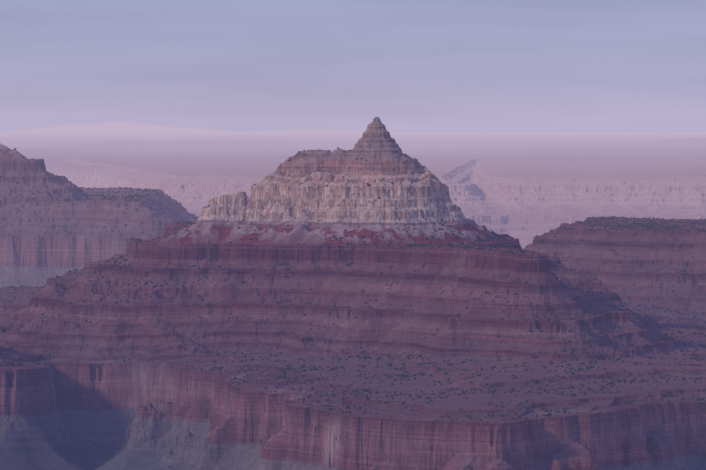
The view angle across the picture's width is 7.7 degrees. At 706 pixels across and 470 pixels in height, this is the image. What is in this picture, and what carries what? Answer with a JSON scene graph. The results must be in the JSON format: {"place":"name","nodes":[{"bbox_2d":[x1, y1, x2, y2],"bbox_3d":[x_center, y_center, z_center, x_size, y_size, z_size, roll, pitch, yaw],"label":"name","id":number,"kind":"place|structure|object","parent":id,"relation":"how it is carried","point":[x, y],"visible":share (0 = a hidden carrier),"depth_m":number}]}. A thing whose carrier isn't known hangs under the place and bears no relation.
{"place":"outdoors","nodes":[
{"label":"outdoors","id":0,"kind":"place"},
{"bbox_2d":[0,143,196,287],"bbox_3d":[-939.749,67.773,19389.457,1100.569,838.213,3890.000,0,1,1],"label":"mesa","id":1,"kind":"structure","parent":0,"point":[40,250],"depth_m":18358.88},
{"bbox_2d":[0,148,197,282],"bbox_3d":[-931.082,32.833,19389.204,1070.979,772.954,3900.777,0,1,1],"label":"shrubs","id":2,"kind":"object","parent":1,"relation":"on","point":[131,196],"visible":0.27,"depth_m":19040.87},
{"bbox_2d":[0,117,705,469],"bbox_3d":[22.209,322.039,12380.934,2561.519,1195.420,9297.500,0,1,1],"label":"terrain","id":3,"kind":"structure","parent":0,"point":[90,383],"depth_m":12060.74},
{"bbox_2d":[0,137,705,467],"bbox_3d":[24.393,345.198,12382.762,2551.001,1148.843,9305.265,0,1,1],"label":"juniper shrubs","id":4,"kind":"object","parent":3,"relation":"on","point":[648,225],"visible":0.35,"depth_m":11835.75},
{"bbox_2d":[0,122,705,160],"bbox_3d":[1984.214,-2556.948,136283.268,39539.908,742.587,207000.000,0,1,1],"label":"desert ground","id":5,"kind":"structure","parent":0,"point":[118,140],"depth_m":74338.88},
{"bbox_2d":[0,0,705,133],"label":"sky","id":6,"kind":"structure","parent":0,"point":[224,65]},
{"bbox_2d":[44,158,705,248],"bbox_3d":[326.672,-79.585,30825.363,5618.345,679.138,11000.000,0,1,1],"label":"canyon wall","id":7,"kind":"structure","parent":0,"point":[525,202],"depth_m":26519.30}
]}

